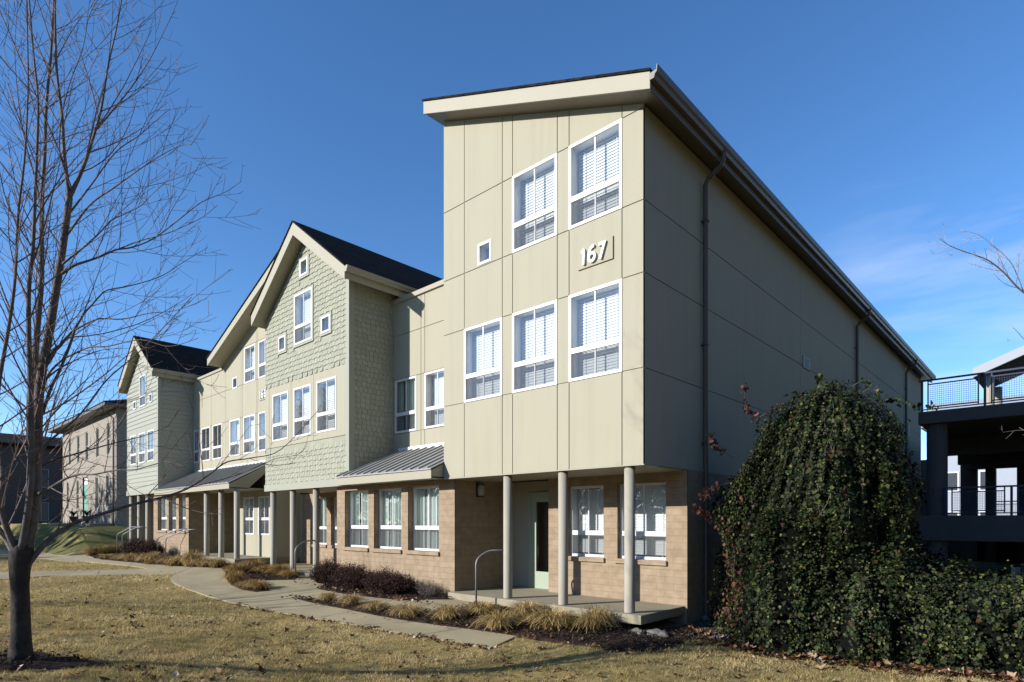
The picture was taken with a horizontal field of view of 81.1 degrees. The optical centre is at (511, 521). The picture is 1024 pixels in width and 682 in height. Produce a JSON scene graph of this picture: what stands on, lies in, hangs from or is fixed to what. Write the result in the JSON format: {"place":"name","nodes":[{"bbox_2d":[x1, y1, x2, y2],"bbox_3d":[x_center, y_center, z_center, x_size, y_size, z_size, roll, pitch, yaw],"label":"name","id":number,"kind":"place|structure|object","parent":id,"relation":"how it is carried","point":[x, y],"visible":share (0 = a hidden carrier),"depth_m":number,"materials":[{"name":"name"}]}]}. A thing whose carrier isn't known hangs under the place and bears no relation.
{"place":"outdoors","nodes":[
{"label":"outdoors","id":0,"kind":"place"},
{"bbox_2d":[0,550,516,648],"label":"path","id":1,"kind":"structure","parent":0,"point":[200,580],"depth_m":14.95,"materials":[{"name":"concrete"}]},
{"bbox_2d":[0,523,1023,681],"bbox_3d":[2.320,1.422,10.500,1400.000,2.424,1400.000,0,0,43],"label":"lawn","id":2,"kind":"structure","parent":0,"point":[983,567],"depth_m":9.21,"materials":[{"name":"beige plant"}]},
{"bbox_2d":[0,433,62,522],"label":"dark building","id":3,"kind":"structure","parent":2,"relation":"on","point":[51,509],"depth_m":64.77,"materials":[{"name":"brick"}]},
{"bbox_2d":[39,502,48,520],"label":"window","id":4,"kind":"structure","parent":3,"relation":"in","point":[44,510],"depth_m":64.98,"materials":[{"name":"black glass"}]},
{"bbox_2d":[42,469,48,487],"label":"window","id":5,"kind":"structure","parent":3,"relation":"in","point":[45,472],"depth_m":65.04,"materials":[{"name":"black"}]},
{"bbox_2d":[0,652,113,673],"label":"mulch ring","id":6,"kind":"object","parent":2,"relation":"on","point":[59,665],"visible":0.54,"depth_m":6.77,"materials":[{"name":"brown soil"}]},
{"bbox_2d":[0,0,324,660],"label":"bare tree","id":7,"kind":"object","parent":6,"relation":"on","point":[23,555],"visible":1,"depth_m":6.81,"materials":[{"name":"brown plant"}]},
{"bbox_2d":[0,523,127,555],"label":"grass bank","id":8,"kind":"structure","parent":2,"relation":"on","point":[60,544],"depth_m":36.16,"materials":[{"name":"green plant"}]},
{"bbox_2d":[41,523,111,525],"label":"terrace","id":9,"kind":"structure","parent":2,"relation":"on","point":[94,524],"depth_m":39.75,"materials":[{"name":"concrete"}]},
{"bbox_2d":[69,510,78,521],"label":"planter","id":10,"kind":"object","parent":9,"relation":"on","point":[73,517],"visible":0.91,"depth_m":43.51,"materials":[{"name":"brick"}]},
{"bbox_2d":[47,399,127,526],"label":"brick building","id":11,"kind":"structure","parent":2,"relation":"on","point":[87,431],"depth_m":42.56,"materials":[{"name":"brick"}]},
{"bbox_2d":[84,478,86,515],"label":"door","id":12,"kind":"structure","parent":11,"relation":"in","point":[85,482],"depth_m":45.59,"materials":[{"name":"teal glass"}]},
{"bbox_2d":[96,477,97,507],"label":"window","id":13,"kind":"structure","parent":11,"relation":"in","point":[96,477],"depth_m":43.31,"materials":[{"name":"grey"}]},
{"bbox_2d":[107,475,108,506],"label":"window","id":14,"kind":"structure","parent":11,"relation":"in","point":[107,475],"depth_m":41.34,"materials":[{"name":"grey glass"}]},
{"bbox_2d":[86,554,224,567],"bbox_3d":[-17.245,1.715,26.887,20.004,0.460,1.734,0,0,43],"label":"mulch bed","id":15,"kind":"object","parent":2,"relation":"on","point":[142,562],"visible":0.2,"depth_m":23.57,"materials":[{"name":"brown soil"}]},
{"bbox_2d":[80,545,106,555],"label":"grass clump","id":16,"kind":"object","parent":15,"relation":"on","point":[90,551],"visible":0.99,"depth_m":32.14,"materials":[{"name":"brown plant"}]},
{"bbox_2d":[95,544,114,553],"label":"grass clump","id":17,"kind":"object","parent":15,"relation":"on","point":[105,549],"visible":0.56,"depth_m":33.52,"materials":[{"name":"brown plant"}]},
{"bbox_2d":[107,543,123,552],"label":"grass clump","id":18,"kind":"object","parent":15,"relation":"on","point":[114,548],"visible":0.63,"depth_m":34.13,"materials":[{"name":"brown plant"}]},
{"bbox_2d":[115,551,143,561],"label":"grass clump","id":19,"kind":"object","parent":15,"relation":"on","point":[128,557],"visible":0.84,"depth_m":24.49,"materials":[{"name":"plant"}]},
{"bbox_2d":[119,536,145,556],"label":"barberry shrub","id":20,"kind":"object","parent":15,"relation":"on","point":[130,546],"visible":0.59,"depth_m":26.59,"materials":[{"name":"plant"}]},
{"bbox_2d":[130,550,166,563],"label":"grass clump","id":21,"kind":"object","parent":15,"relation":"on","point":[149,557],"visible":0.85,"depth_m":22.62,"materials":[{"name":"plant"}]},
{"bbox_2d":[135,534,164,556],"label":"barberry shrub","id":22,"kind":"object","parent":15,"relation":"on","point":[146,547],"visible":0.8,"depth_m":25.33,"materials":[{"name":"brown plant"}]},
{"bbox_2d":[150,554,184,565],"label":"grass clump","id":23,"kind":"object","parent":15,"relation":"on","point":[167,561],"visible":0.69,"depth_m":21.60,"materials":[{"name":"plant"}]},
{"bbox_2d":[168,550,214,565],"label":"grass clump","id":24,"kind":"object","parent":15,"relation":"on","point":[190,556],"visible":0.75,"depth_m":21.13,"materials":[{"name":"plant"}]},
{"bbox_2d":[183,556,210,566],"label":"grass clump","id":25,"kind":"object","parent":15,"relation":"on","point":[197,561],"visible":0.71,"depth_m":20.72,"materials":[{"name":"plant"}]},
{"bbox_2d":[200,558,228,567],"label":"grass clump","id":26,"kind":"object","parent":15,"relation":"on","point":[214,563],"visible":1,"depth_m":20.34,"materials":[{"name":"plant"}]},
{"bbox_2d":[223,565,299,591],"bbox_3d":[-7.787,1.754,18.657,2.076,0.450,6.021,0,0,-32],"label":"mulch bed","id":27,"kind":"object","parent":2,"relation":"on","point":[257,577],"visible":0.27,"depth_m":17.86,"materials":[{"name":"brown soil"}]},
{"bbox_2d":[216,563,249,572],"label":"grass clump","id":28,"kind":"object","parent":27,"relation":"on","point":[237,568],"visible":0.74,"depth_m":18.79,"materials":[{"name":"brown plant"}]},
{"bbox_2d":[215,569,253,582],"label":"grass clump","id":29,"kind":"object","parent":27,"relation":"on","point":[233,576],"visible":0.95,"depth_m":17.32,"materials":[{"name":"brown plant"}]},
{"bbox_2d":[231,560,255,570],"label":"grass clump","id":30,"kind":"object","parent":27,"relation":"on","point":[246,564],"visible":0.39,"depth_m":19.36,"materials":[{"name":"brown plant"}]},
{"bbox_2d":[229,579,260,587],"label":"grass clump","id":31,"kind":"object","parent":27,"relation":"on","point":[241,582],"visible":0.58,"depth_m":16.43,"materials":[{"name":"brown plant"}]},
{"bbox_2d":[242,557,271,569],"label":"grass clump","id":32,"kind":"object","parent":27,"relation":"on","point":[256,562],"visible":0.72,"depth_m":19.48,"materials":[{"name":"brown plant"}]},
{"bbox_2d":[239,578,276,589],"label":"grass clump","id":33,"kind":"object","parent":27,"relation":"on","point":[256,585],"visible":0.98,"depth_m":16.12,"materials":[{"name":"beige plant"}]},
{"bbox_2d":[245,564,277,572],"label":"grass clump","id":34,"kind":"object","parent":27,"relation":"on","point":[263,569],"visible":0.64,"depth_m":18.92,"materials":[{"name":"brown plant"}]},
{"bbox_2d":[258,562,297,575],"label":"grass clump","id":35,"kind":"object","parent":27,"relation":"on","point":[276,568],"visible":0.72,"depth_m":18.41,"materials":[{"name":"brown plant"}]},
{"bbox_2d":[275,568,305,577],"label":"grass clump","id":36,"kind":"object","parent":27,"relation":"on","point":[289,573],"visible":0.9,"depth_m":17.89,"materials":[{"name":"brown plant"}]},
{"bbox_2d":[295,540,313,576],"bbox_3d":[-6.300,1.135,18.117,0.092,1.151,0.658,0,0,43],"label":"handrail","id":37,"kind":"object","parent":27,"relation":"on","point":[295,552],"visible":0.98,"depth_m":17.92,"materials":[{"name":"grey metal"}]},
{"bbox_2d":[320,584,451,599],"bbox_3d":[-3.634,1.821,15.399,5.605,0.198,1.401,0,0,43],"label":"mulch bed","id":38,"kind":"object","parent":2,"relation":"on","point":[418,596],"visible":0.3,"depth_m":14.43,"materials":[{"name":"brown soil"}]},
{"bbox_2d":[307,557,344,583],"bbox_3d":[-5.244,1.382,16.986,1.506,0.823,0.970,0,0,43],"label":"barberry shrub","id":39,"kind":"object","parent":38,"relation":"on","point":[321,574],"visible":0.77,"depth_m":16.78,"materials":[{"name":"purple plant"}]},
{"bbox_2d":[328,560,372,588],"bbox_3d":[-4.243,1.416,15.979,2.057,0.805,1.153,0,0,43],"label":"barberry shrub","id":40,"kind":"object","parent":38,"relation":"on","point":[352,576],"visible":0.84,"depth_m":15.79,"materials":[{"name":"plant"}]},
{"bbox_2d":[361,566,417,593],"bbox_3d":[-3.018,1.466,14.949,2.096,0.728,1.224,0,0,43],"label":"barberry shrub","id":41,"kind":"object","parent":38,"relation":"on","point":[385,581],"visible":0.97,"depth_m":14.72,"materials":[{"name":"purple plant"}]},
{"bbox_2d":[413,579,444,596],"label":"grey shrub","id":42,"kind":"object","parent":38,"relation":"on","point":[429,590],"visible":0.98,"depth_m":14.27,"materials":[{"name":"grey plant"}]},
{"bbox_2d":[291,597,691,651],"bbox_3d":[-1.418,1.984,12.446,9.902,0.337,2.300,0,0,28],"label":"mulch bed","id":43,"kind":"object","parent":2,"relation":"on","point":[643,647],"visible":0.35,"depth_m":10.54,"materials":[{"name":"brown soil"}]},
{"bbox_2d":[314,591,341,601],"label":"grass clump","id":44,"kind":"object","parent":43,"relation":"on","point":[327,596],"visible":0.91,"depth_m":14.06,"materials":[{"name":"plant"}]},
{"bbox_2d":[0,554,693,664],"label":"bark chips","id":45,"kind":"object","parent":43,"relation":"on","point":[48,655],"visible":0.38,"depth_m":10.91,"materials":[{"name":"brown wood"}]},
{"bbox_2d":[332,592,369,604],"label":"grass clump","id":46,"kind":"object","parent":43,"relation":"on","point":[348,599],"visible":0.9,"depth_m":13.41,"materials":[{"name":"plant"}]},
{"bbox_2d":[356,599,395,611],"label":"grass clump","id":47,"kind":"object","parent":43,"relation":"on","point":[371,605],"visible":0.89,"depth_m":12.74,"materials":[{"name":"plant"}]},
{"bbox_2d":[385,602,433,617],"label":"grass clump","id":48,"kind":"object","parent":43,"relation":"on","point":[410,609],"visible":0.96,"depth_m":11.95,"materials":[{"name":"plant"}]},
{"bbox_2d":[419,603,468,619],"bbox_3d":[-1.293,1.765,11.736,1.001,0.344,0.962,0,0,17],"label":"grass clump","id":49,"kind":"object","parent":43,"relation":"on","point":[448,612],"visible":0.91,"depth_m":11.59,"materials":[{"name":"plant"}]},
{"bbox_2d":[460,600,509,615],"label":"grass clump","id":50,"kind":"object","parent":43,"relation":"on","point":[483,608],"visible":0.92,"depth_m":11.89,"materials":[{"name":"plant"}]},
{"bbox_2d":[475,549,503,602],"bbox_3d":[-0.483,1.227,12.880,0.690,1.256,0.134,0,0,-14],"label":"handrail","id":51,"kind":"object","parent":43,"relation":"on","point":[482,554],"visible":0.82,"depth_m":12.77,"materials":[{"name":"grey metal"}]},
{"bbox_2d":[467,609,525,630],"bbox_3d":[-0.297,1.789,10.986,1.156,0.358,1.353,0,0,10],"label":"grass clump","id":52,"kind":"object","parent":43,"relation":"on","point":[497,620],"visible":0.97,"depth_m":10.83,"materials":[{"name":"plant"}]},
{"bbox_2d":[503,599,547,617],"bbox_3d":[0.237,1.730,11.899,1.287,0.336,1.541,0,0,-38],"label":"grass clump","id":53,"kind":"object","parent":43,"relation":"on","point":[525,607],"visible":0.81,"depth_m":11.79,"materials":[{"name":"plant"}]},
{"bbox_2d":[517,603,588,632],"bbox_3d":[0.671,1.736,10.818,1.484,0.435,1.434,0,0,43],"label":"grass clump","id":54,"kind":"object","parent":43,"relation":"on","point":[550,619],"visible":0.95,"depth_m":10.64,"materials":[{"name":"plant"}]},
{"bbox_2d":[568,604,626,633],"bbox_3d":[1.491,1.717,10.745,1.108,0.485,1.599,0,0,29],"label":"grass clump","id":55,"kind":"object","parent":43,"relation":"on","point":[596,620],"visible":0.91,"depth_m":10.60,"materials":[{"name":"plant"}]},
{"bbox_2d":[646,629,668,636],"bbox_3d":[2.539,1.959,10.452,0.448,0.170,0.304,0,0,43],"label":"rock","id":56,"kind":"object","parent":43,"relation":"on","point":[658,632],"visible":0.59,"depth_m":10.36,"materials":[{"name":"grey stone"}]},
{"bbox_2d":[0,560,1023,681],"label":"fallen leaves","id":57,"kind":"object","parent":2,"relation":"on","point":[936,669],"visible":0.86,"depth_m":9.21,"materials":[{"name":"brown plant"}]},
{"bbox_2d":[117,64,935,628],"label":"apartment building","id":58,"kind":"structure","parent":2,"relation":"on","point":[599,324],"depth_m":13.72,"materials":[{"name":"paint"}]},
{"bbox_2d":[130,435,135,464],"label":"window","id":59,"kind":"structure","parent":58,"relation":"in","point":[133,453],"depth_m":29.35,"materials":[{"name":"white glass"}]},
{"bbox_2d":[139,432,144,463],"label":"window","id":60,"kind":"structure","parent":58,"relation":"in","point":[141,439],"depth_m":28.46,"materials":[{"name":"white glass"}]},
{"bbox_2d":[139,374,159,407],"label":"window","id":61,"kind":"structure","parent":58,"relation":"in","point":[142,386],"depth_m":28.32,"materials":[{"name":"white plastic"}]},
{"bbox_2d":[147,429,153,461],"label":"window","id":62,"kind":"structure","parent":58,"relation":"in","point":[150,452],"depth_m":27.57,"materials":[{"name":"white glass"}]},
{"bbox_2d":[156,498,166,532],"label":"window","id":63,"kind":"structure","parent":58,"relation":"in","point":[162,517],"depth_m":27.49,"materials":[{"name":"white plastic"}]},
{"bbox_2d":[167,496,175,532],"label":"window","id":64,"kind":"structure","parent":58,"relation":"in","point":[171,527],"depth_m":26.50,"materials":[{"name":"white plastic"}]},
{"bbox_2d":[177,495,185,532],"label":"window","id":65,"kind":"structure","parent":58,"relation":"in","point":[182,498],"depth_m":25.65,"materials":[{"name":"grey glass"}]},
{"bbox_2d":[194,429,198,462],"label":"window","id":66,"kind":"structure","parent":58,"relation":"in","point":[196,442],"depth_m":27.57,"materials":[{"name":"glass"}]},
{"bbox_2d":[201,426,209,461],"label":"window","id":67,"kind":"structure","parent":58,"relation":"in","point":[205,435],"depth_m":26.97,"materials":[{"name":"grey glass"}]},
{"bbox_2d":[213,423,221,459],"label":"window","id":68,"kind":"structure","parent":58,"relation":"in","point":[217,429],"depth_m":26.11,"materials":[{"name":"grey glass"}]},
{"bbox_2d":[230,418,239,456],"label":"window","id":69,"kind":"structure","parent":58,"relation":"in","point":[234,424],"depth_m":24.87,"materials":[{"name":"glass"}]},
{"bbox_2d":[232,376,237,388],"bbox_3d":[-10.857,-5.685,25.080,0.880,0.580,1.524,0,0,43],"label":"window","id":70,"kind":"structure","parent":58,"relation":"in","point":[234,380],"depth_m":24.67,"materials":[{"name":"white plastic"}]},
{"bbox_2d":[243,497,253,534],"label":"window","id":71,"kind":"structure","parent":58,"relation":"in","point":[248,502],"depth_m":23.72,"materials":[{"name":"white plastic"}]},
{"bbox_2d":[243,414,254,453],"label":"window","id":72,"kind":"structure","parent":58,"relation":"in","point":[249,436],"depth_m":23.95,"materials":[{"name":"white glass"}]},
{"bbox_2d":[244,343,254,383],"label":"window","id":73,"kind":"structure","parent":58,"relation":"in","point":[249,352],"depth_m":23.89,"materials":[{"name":"white plastic"}]},
{"bbox_2d":[258,411,265,451],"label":"window","id":74,"kind":"structure","parent":58,"relation":"in","point":[261,415],"depth_m":23.05,"materials":[{"name":"white plastic"}]},
{"bbox_2d":[258,339,265,378],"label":"window","id":75,"kind":"structure","parent":58,"relation":"in","point":[261,344],"depth_m":23.05,"materials":[{"name":"white plastic"}]},
{"bbox_2d":[258,496,269,534],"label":"window","id":76,"kind":"structure","parent":58,"relation":"in","point":[263,501],"depth_m":22.82,"materials":[{"name":"white plastic"}]},
{"bbox_2d":[278,335,284,351],"bbox_3d":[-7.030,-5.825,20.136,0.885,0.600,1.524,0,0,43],"label":"window","id":77,"kind":"structure","parent":58,"relation":"in","point":[281,340],"depth_m":19.73,"materials":[{"name":"white plastic"}]},
{"bbox_2d":[272,391,309,441],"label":"window","id":78,"kind":"structure","parent":58,"relation":"in","point":[280,400],"depth_m":20.03,"materials":[{"name":"white plastic"}]},
{"bbox_2d":[294,287,311,345],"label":"window","id":79,"kind":"structure","parent":58,"relation":"in","point":[303,300],"depth_m":18.98,"materials":[{"name":"white glass"}]},
{"bbox_2d":[300,256,307,276],"bbox_3d":[-5.975,-7.925,19.159,0.890,0.620,1.524,0,0,43],"label":"window","id":80,"kind":"structure","parent":58,"relation":"in","point":[304,262],"depth_m":18.73,"materials":[{"name":"white plastic"}]},
{"bbox_2d":[293,384,334,438],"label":"window","id":81,"kind":"structure","parent":58,"relation":"in","point":[301,395],"depth_m":19.03,"materials":[{"name":"white plastic"}]},
{"bbox_2d":[311,498,326,547],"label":"window","id":82,"kind":"structure","parent":58,"relation":"in","point":[322,500],"depth_m":22.09,"materials":[{"name":"glass"}]},
{"bbox_2d":[321,314,329,333],"bbox_3d":[-5.021,-5.855,18.276,0.910,0.600,1.524,0,0,43],"label":"window","id":83,"kind":"structure","parent":58,"relation":"in","point":[325,320],"depth_m":17.87,"materials":[{"name":"white plastic"}]},
{"bbox_2d":[316,376,336,436],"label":"window","id":84,"kind":"structure","parent":58,"relation":"in","point":[324,397],"depth_m":18.04,"materials":[{"name":"white plastic"}]},
{"bbox_2d":[329,497,336,547],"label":"window","id":85,"kind":"structure","parent":58,"relation":"in","point":[333,499],"depth_m":21.34,"materials":[{"name":"white plastic"}]},
{"bbox_2d":[342,490,368,551],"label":"window","id":86,"kind":"structure","parent":58,"relation":"in","point":[356,501],"depth_m":17.47,"materials":[{"name":"glass"}]},
{"bbox_2d":[371,487,401,553],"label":"window","id":87,"kind":"structure","parent":58,"relation":"in","point":[387,501],"depth_m":16.44,"materials":[{"name":"glass"}]},
{"bbox_2d":[395,375,443,433],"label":"window","id":88,"kind":"structure","parent":58,"relation":"in","point":[406,388],"depth_m":17.69,"materials":[{"name":"white plastic"}]},
{"bbox_2d":[405,485,439,555],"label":"window","id":89,"kind":"structure","parent":58,"relation":"in","point":[423,512],"depth_m":15.38,"materials":[{"name":"glass"}]},
{"bbox_2d":[424,368,443,428],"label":"window","id":90,"kind":"structure","parent":58,"relation":"in","point":[433,405],"depth_m":16.97,"materials":[{"name":"white plastic"}]},
{"bbox_2d":[478,239,491,265],"bbox_3d":[-0.097,-5.940,13.755,0.840,0.590,1.524,0,0,43],"label":"window","id":91,"kind":"structure","parent":58,"relation":"in","point":[484,248],"depth_m":13.31,"materials":[{"name":"white plastic"}]},
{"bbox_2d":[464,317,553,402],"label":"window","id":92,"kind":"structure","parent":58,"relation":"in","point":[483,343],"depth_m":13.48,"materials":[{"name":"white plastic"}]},
{"bbox_2d":[528,492,548,588],"bbox_3d":[1.029,0.469,14.971,0.950,2.378,0.893,0,0,43],"label":"door","id":93,"kind":"structure","parent":58,"relation":"in","point":[536,579],"depth_m":14.94,"materials":[{"name":"green paint"}]},
{"bbox_2d":[512,299,608,392],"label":"window","id":94,"kind":"structure","parent":58,"relation":"in","point":[545,315],"depth_m":12.43,"materials":[{"name":"white glass"}]},
{"bbox_2d":[512,153,608,253],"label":"window","id":95,"kind":"structure","parent":58,"relation":"in","point":[534,189],"depth_m":12.44,"materials":[{"name":"white glass"}]},
{"bbox_2d":[569,279,622,381],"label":"window","id":96,"kind":"structure","parent":58,"relation":"in","point":[607,297],"depth_m":11.40,"materials":[{"name":"white glass"}]},
{"bbox_2d":[569,118,622,229],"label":"window","id":97,"kind":"structure","parent":58,"relation":"in","point":[602,149],"depth_m":11.40,"materials":[{"name":"white glass"}]},
{"bbox_2d":[568,485,649,561],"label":"window","id":98,"kind":"structure","parent":58,"relation":"in","point":[585,503],"depth_m":13.66,"materials":[{"name":"glass"}]},
{"bbox_2d":[614,482,666,565],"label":"window","id":99,"kind":"structure","parent":58,"relation":"in","point":[650,528],"depth_m":12.60,"materials":[{"name":"glass"}]},
{"bbox_2d":[622,617,732,640],"bbox_3d":[3.303,2.062,10.951,3.298,0.197,1.114,0,0,-40],"label":"gravel patch","id":100,"kind":"object","parent":2,"relation":"on","point":[703,626],"visible":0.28,"depth_m":11.28,"materials":[{"name":"grey gravel"}]},
{"bbox_2d":[630,628,643,634],"bbox_3d":[2.207,1.937,10.552,0.257,0.123,0.183,0,0,43],"label":"rock","id":101,"kind":"object","parent":100,"relation":"on","point":[637,630],"visible":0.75,"depth_m":10.49,"materials":[{"name":"grey stone"}]},
{"bbox_2d":[691,373,941,659],"bbox_3d":[5.434,-0.094,10.853,4.020,5.368,4.475,0,0,43],"label":"ivy mound","id":102,"kind":"object","parent":2,"relation":"on","point":[831,440],"visible":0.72,"depth_m":10.17,"materials":[{"name":"green plant"}]},
{"bbox_2d":[735,478,1023,679],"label":"ivy hedge","id":103,"kind":"object","parent":2,"relation":"on","point":[932,611],"visible":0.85,"depth_m":9.25,"materials":[{"name":"green plant"}]},
{"bbox_2d":[918,367,1023,564],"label":"parking garage","id":104,"kind":"structure","parent":2,"relation":"on","point":[974,439],"depth_m":21.57,"materials":[{"name":"grey concrete"}]},
{"bbox_2d":[973,346,1023,404],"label":"stair shelter","id":105,"kind":"object","parent":104,"relation":"on","point":[1012,359],"visible":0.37,"depth_m":33.41,"materials":[{"name":"white metal"}]},
{"bbox_2d":[921,394,1023,515],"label":"grey building","id":106,"kind":"structure","parent":2,"relation":"on","point":[1006,476],"depth_m":44.51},
{"bbox_2d":[948,472,958,491],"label":"window","id":107,"kind":"structure","parent":106,"relation":"in","point":[953,477],"depth_m":45.54,"materials":[{"name":"grey glass"}]},
{"bbox_2d":[979,471,984,490],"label":"window","id":108,"kind":"structure","parent":106,"relation":"in","point":[981,473],"depth_m":44.36,"materials":[{"name":"white plastic"}]},
{"bbox_2d":[924,220,1023,436],"bbox_3d":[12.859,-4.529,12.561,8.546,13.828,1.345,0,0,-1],"label":"bare tree","id":109,"kind":"object","parent":2,"relation":"on","point":[1009,278],"visible":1,"depth_m":12.40,"materials":[{"name":"brown plant"}]},
{"bbox_2d":[1011,563,1022,580],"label":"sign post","id":110,"kind":"object","parent":2,"relation":"on","point":[1017,569],"visible":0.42,"depth_m":13.57,"materials":[{"name":"paint"}]},
{"bbox_2d":[0,0,1023,459],"label":"sky","id":111,"kind":"structure","parent":0,"point":[878,125],"materials":[{"name":"blue"}]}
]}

